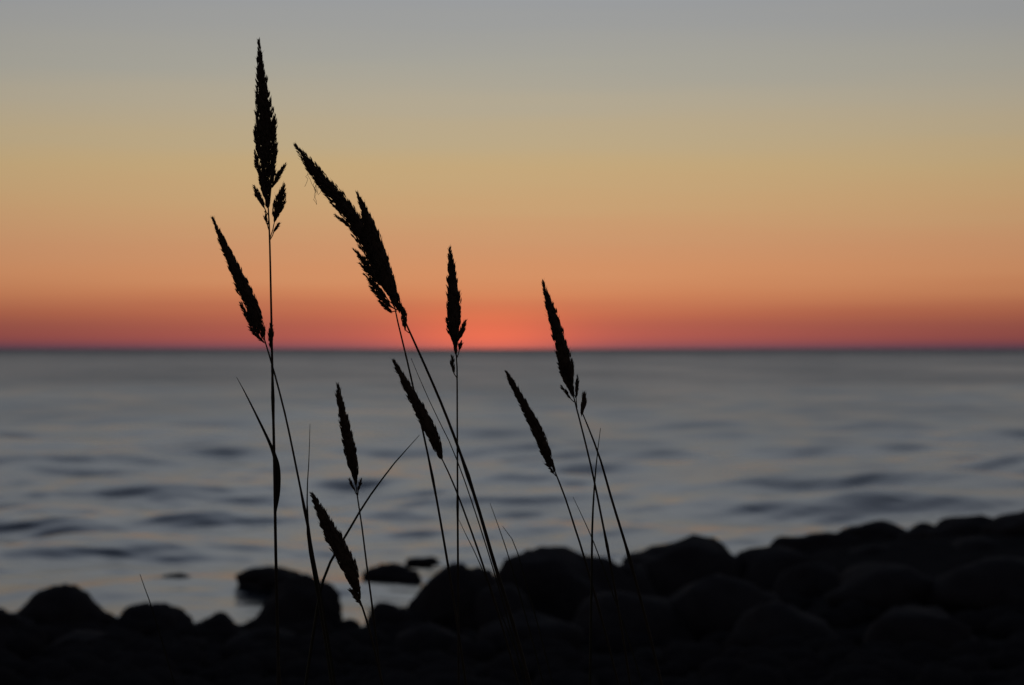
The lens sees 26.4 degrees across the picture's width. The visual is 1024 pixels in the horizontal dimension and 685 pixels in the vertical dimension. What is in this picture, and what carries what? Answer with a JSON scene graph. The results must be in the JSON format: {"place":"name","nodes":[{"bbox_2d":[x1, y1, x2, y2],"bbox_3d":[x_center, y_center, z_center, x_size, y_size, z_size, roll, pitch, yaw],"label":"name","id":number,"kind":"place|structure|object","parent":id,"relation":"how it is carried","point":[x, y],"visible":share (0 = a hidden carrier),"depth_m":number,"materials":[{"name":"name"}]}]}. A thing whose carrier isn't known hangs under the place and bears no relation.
{"place":"outdoors","nodes":[
{"label":"outdoors","id":0,"kind":"place"},
{"bbox_2d":[0,349,1023,633],"bbox_3d":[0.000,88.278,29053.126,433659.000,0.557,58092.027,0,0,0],"label":"sea","id":1,"kind":"structure","parent":0,"point":[122,471],"depth_m":32.39,"materials":[{"name":"grey liquid"}]},
{"bbox_2d":[152,573,190,577],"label":"boulder","id":2,"kind":"object","parent":1,"relation":"in","point":[179,575],"visible":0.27,"depth_m":14.58,"materials":[{"name":"stone"}]},
{"bbox_2d":[362,563,422,583],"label":"boulder","id":3,"kind":"object","parent":1,"relation":"in","point":[394,573],"visible":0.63,"depth_m":14.80,"materials":[{"name":"stone"}]},
{"bbox_2d":[405,556,440,566],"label":"boulder","id":4,"kind":"object","parent":1,"relation":"on","point":[430,561],"visible":0.99,"depth_m":16.44,"materials":[{"name":"stone"}]},
{"bbox_2d":[0,0,1023,348],"label":"sky","id":5,"kind":"structure","parent":0,"point":[673,174],"materials":[{"name":"orange"}]},
{"bbox_2d":[18,534,1023,680],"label":"beach ground","id":6,"kind":"structure","parent":0,"point":[935,556],"depth_m":12.96,"materials":[{"name":"black stone"}]},
{"bbox_2d":[0,608,36,628],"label":"boulder","id":7,"kind":"object","parent":6,"relation":"on","point":[10,620],"visible":0.29,"depth_m":10.91,"materials":[{"name":"stone"}]},
{"bbox_2d":[13,583,112,630],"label":"boulder","id":8,"kind":"object","parent":6,"relation":"on","point":[64,606],"visible":0.42,"depth_m":11.21,"materials":[{"name":"stone"}]},
{"bbox_2d":[51,630,108,645],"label":"boulder","id":9,"kind":"object","parent":6,"relation":"on","point":[88,637],"visible":0.17,"depth_m":9.99,"materials":[{"name":"stone"}]},
{"bbox_2d":[117,602,195,633],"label":"boulder","id":10,"kind":"object","parent":6,"relation":"on","point":[170,618],"visible":0.32,"depth_m":11.61,"materials":[{"name":"stone"}]},
{"bbox_2d":[140,575,174,684],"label":"grass shoot","id":11,"kind":"object","parent":6,"relation":"on","point":[159,633],"depth_m":2.30,"materials":[{"name":"black plant"}]},
{"bbox_2d":[190,611,249,633],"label":"boulder","id":12,"kind":"object","parent":6,"relation":"on","point":[214,622],"visible":0.32,"depth_m":11.43,"materials":[{"name":"stone"}]},
{"bbox_2d":[223,627,296,645],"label":"boulder","id":13,"kind":"object","parent":6,"relation":"on","point":[247,634],"visible":0.09,"depth_m":10.60,"materials":[{"name":"stone"}]},
{"bbox_2d":[237,37,287,684],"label":"grass stalk","id":14,"kind":"object","parent":6,"relation":"on","point":[265,135],"depth_m":2.18,"materials":[{"name":"black plant"}]},
{"bbox_2d":[235,565,301,588],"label":"boulder","id":15,"kind":"object","parent":6,"relation":"on","point":[263,577],"visible":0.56,"depth_m":14.18,"materials":[{"name":"stone"}]},
{"bbox_2d":[210,215,330,684],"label":"grass stalk","id":16,"kind":"object","parent":6,"relation":"on","point":[253,313],"depth_m":2.14,"materials":[{"name":"black plant"}]},
{"bbox_2d":[254,573,342,626],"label":"boulder","id":17,"kind":"object","parent":6,"relation":"on","point":[297,598],"visible":0.46,"depth_m":12.46,"materials":[{"name":"stone"}]},
{"bbox_2d":[306,502,332,684],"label":"grass shoot","id":18,"kind":"object","parent":6,"relation":"on","point":[323,631],"depth_m":2.13,"materials":[{"name":"black plant"}]},
{"bbox_2d":[306,432,335,684],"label":"grass shoot","id":19,"kind":"object","parent":6,"relation":"on","point":[330,658],"depth_m":2.16,"materials":[{"name":"black plant"}]},
{"bbox_2d":[309,492,383,684],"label":"grass stalk","id":20,"kind":"object","parent":6,"relation":"on","point":[337,544],"depth_m":2.10,"materials":[{"name":"black plant"}]},
{"bbox_2d":[335,381,380,683],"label":"grass stalk","id":21,"kind":"object","parent":6,"relation":"on","point":[350,448],"depth_m":2.24,"materials":[{"name":"black plant"}]},
{"bbox_2d":[304,436,418,684],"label":"grass shoot","id":22,"kind":"object","parent":6,"relation":"on","point":[317,608],"depth_m":2.30,"materials":[{"name":"black plant"}]},
{"bbox_2d":[365,602,423,626],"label":"boulder","id":23,"kind":"object","parent":6,"relation":"on","point":[392,614],"visible":0.3,"depth_m":11.91,"materials":[{"name":"stone"}]},
{"bbox_2d":[355,190,466,684],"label":"grass stalk","id":24,"kind":"object","parent":6,"relation":"on","point":[384,278],"depth_m":2.17,"materials":[{"name":"black plant"}]},
{"bbox_2d":[293,142,531,684],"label":"grass stalk","id":25,"kind":"object","parent":6,"relation":"on","point":[342,205],"depth_m":2.20,"materials":[{"name":"black plant"}]},
{"bbox_2d":[392,622,471,653],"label":"boulder","id":26,"kind":"object","parent":6,"relation":"on","point":[413,639],"visible":0.3,"depth_m":10.11,"materials":[{"name":"stone"}]},
{"bbox_2d":[407,563,498,630],"bbox_3d":[-0.292,1.537,12.296,0.641,0.606,0.589,0,0,0],"label":"boulder","id":27,"kind":"object","parent":6,"relation":"on","point":[431,601],"visible":0.41,"depth_m":12.07,"materials":[{"name":"stone"}]},
{"bbox_2d":[443,244,466,684],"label":"grass stalk","id":28,"kind":"object","parent":6,"relation":"on","point":[453,318],"depth_m":2.22,"materials":[{"name":"black plant"}]},
{"bbox_2d":[390,358,519,684],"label":"grass stalk","id":29,"kind":"object","parent":6,"relation":"on","point":[428,427],"depth_m":2.12,"materials":[{"name":"black plant"}]},
{"bbox_2d":[411,359,524,684],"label":"grass shoot","id":30,"kind":"object","parent":6,"relation":"on","point":[483,539],"depth_m":2.21,"materials":[{"name":"black plant"}]},
{"bbox_2d":[459,521,527,684],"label":"grass shoot","id":31,"kind":"object","parent":6,"relation":"on","point":[497,606],"depth_m":2.27,"materials":[{"name":"black plant"}]},
{"bbox_2d":[473,583,533,629],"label":"boulder","id":32,"kind":"object","parent":6,"relation":"on","point":[484,611],"visible":0.34,"depth_m":11.82,"materials":[{"name":"stone"}]},
{"bbox_2d":[0,575,1023,684],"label":"beach cobbles","id":33,"kind":"object","parent":6,"relation":"on","point":[124,651],"visible":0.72,"depth_m":9.03,"materials":[{"name":"black stone"}]},
{"bbox_2d":[490,504,543,684],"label":"grass shoot","id":34,"kind":"object","parent":6,"relation":"on","point":[521,602],"depth_m":2.30,"materials":[{"name":"black plant"}]},
{"bbox_2d":[503,527,552,684],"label":"grass shoot","id":35,"kind":"object","parent":6,"relation":"on","point":[533,610],"depth_m":2.32,"materials":[{"name":"black plant"}]},
{"bbox_2d":[476,610,584,648],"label":"boulder","id":36,"kind":"object","parent":6,"relation":"on","point":[551,628],"visible":0.32,"depth_m":10.49,"materials":[{"name":"stone"}]},
{"bbox_2d":[504,370,618,684],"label":"grass stalk","id":37,"kind":"object","parent":6,"relation":"on","point":[536,429],"depth_m":2.22,"materials":[{"name":"black plant"}]},
{"bbox_2d":[496,546,638,621],"bbox_3d":[0.326,1.563,12.834,0.863,0.723,0.781,0,0,15],"label":"boulder","id":38,"kind":"object","parent":6,"relation":"on","point":[557,580],"visible":0.34,"depth_m":12.54,"materials":[{"name":"stone"}]},
{"bbox_2d":[542,279,630,684],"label":"grass stalk","id":39,"kind":"object","parent":6,"relation":"on","point":[565,363],"depth_m":2.20,"materials":[{"name":"black plant"}]},
{"bbox_2d":[589,428,600,684],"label":"grass shoot","id":40,"kind":"object","parent":6,"relation":"on","point":[590,633],"depth_m":2.19,"materials":[{"name":"black plant"}]},
{"bbox_2d":[573,497,642,684],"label":"grass shoot","id":41,"kind":"object","parent":6,"relation":"on","point":[614,600],"depth_m":2.28,"materials":[{"name":"black plant"}]},
{"bbox_2d":[580,390,662,684],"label":"grass stalk","id":42,"kind":"object","parent":6,"relation":"on","point":[583,406],"depth_m":2.16,"materials":[{"name":"black plant"}]},
{"bbox_2d":[572,591,697,642],"bbox_3d":[0.621,1.520,11.382,0.712,0.450,0.623,0,0,0],"label":"boulder","id":43,"kind":"object","parent":6,"relation":"on","point":[665,621],"visible":0.43,"depth_m":11.19,"materials":[{"name":"stone"}]},
{"bbox_2d":[618,564,659,596],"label":"boulder","id":44,"kind":"object","parent":6,"relation":"on","point":[645,585],"visible":0.19,"depth_m":12.91,"materials":[{"name":"stone"}]},
{"bbox_2d":[622,534,744,597],"bbox_3d":[1.162,1.560,13.408,0.996,0.739,0.797,0,0,0],"label":"boulder","id":45,"kind":"object","parent":6,"relation":"on","point":[672,568],"visible":0.33,"depth_m":13.13,"materials":[{"name":"stone"}]},
{"bbox_2d":[668,574,782,642],"bbox_3d":[1.099,1.500,11.593,0.822,0.556,0.724,0,0,0],"label":"boulder","id":46,"kind":"object","parent":6,"relation":"on","point":[709,605],"visible":0.34,"depth_m":11.31,"materials":[{"name":"stone"}]},
{"bbox_2d":[735,545,814,591],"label":"boulder","id":47,"kind":"object","parent":6,"relation":"on","point":[765,567],"visible":0.35,"depth_m":13.04,"materials":[{"name":"stone"}]},
{"bbox_2d":[723,601,839,647],"bbox_3d":[1.358,1.470,10.600,0.540,0.435,0.531,0,0,-43],"label":"boulder","id":48,"kind":"object","parent":6,"relation":"on","point":[760,625],"visible":0.49,"depth_m":10.45,"materials":[{"name":"stone"}]},
{"bbox_2d":[772,562,841,597],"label":"boulder","id":49,"kind":"object","parent":6,"relation":"on","point":[810,579],"visible":0.37,"depth_m":12.51,"materials":[{"name":"stone"}]},
{"bbox_2d":[769,532,860,554],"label":"boulder","id":50,"kind":"object","parent":6,"relation":"on","point":[810,543],"visible":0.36,"depth_m":14.09,"materials":[{"name":"stone"}]},
{"bbox_2d":[837,520,906,541],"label":"boulder","id":51,"kind":"object","parent":6,"relation":"on","point":[876,530],"visible":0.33,"depth_m":14.44,"materials":[{"name":"stone"}]},
{"bbox_2d":[823,562,933,612],"bbox_3d":[2.083,1.399,11.995,0.741,0.379,0.656,0,0,0],"label":"boulder","id":52,"kind":"object","parent":6,"relation":"on","point":[884,587],"visible":0.64,"depth_m":11.75,"materials":[{"name":"stone"}]},
{"bbox_2d":[895,522,934,538],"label":"boulder","id":53,"kind":"object","parent":6,"relation":"on","point":[914,531],"visible":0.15,"depth_m":14.31,"materials":[{"name":"stone"}]},
{"bbox_2d":[863,605,977,652],"bbox_3d":[1.919,1.439,10.190,0.538,0.411,0.467,0,0,-24],"label":"boulder","id":54,"kind":"object","parent":6,"relation":"on","point":[939,627],"visible":0.46,"depth_m":10.03,"materials":[{"name":"stone"}]},
{"bbox_2d":[918,515,992,537],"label":"boulder","id":55,"kind":"object","parent":6,"relation":"on","point":[960,525],"visible":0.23,"depth_m":13.93,"materials":[{"name":"stone"}]},
{"bbox_2d":[923,556,1023,611],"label":"boulder","id":56,"kind":"object","parent":6,"relation":"on","point":[984,583],"visible":0.63,"depth_m":11.55,"materials":[{"name":"stone"}]},
{"bbox_2d":[981,511,1023,534],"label":"boulder","id":57,"kind":"object","parent":6,"relation":"on","point":[1009,524],"visible":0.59,"depth_m":13.49,"materials":[{"name":"stone"}]}
]}

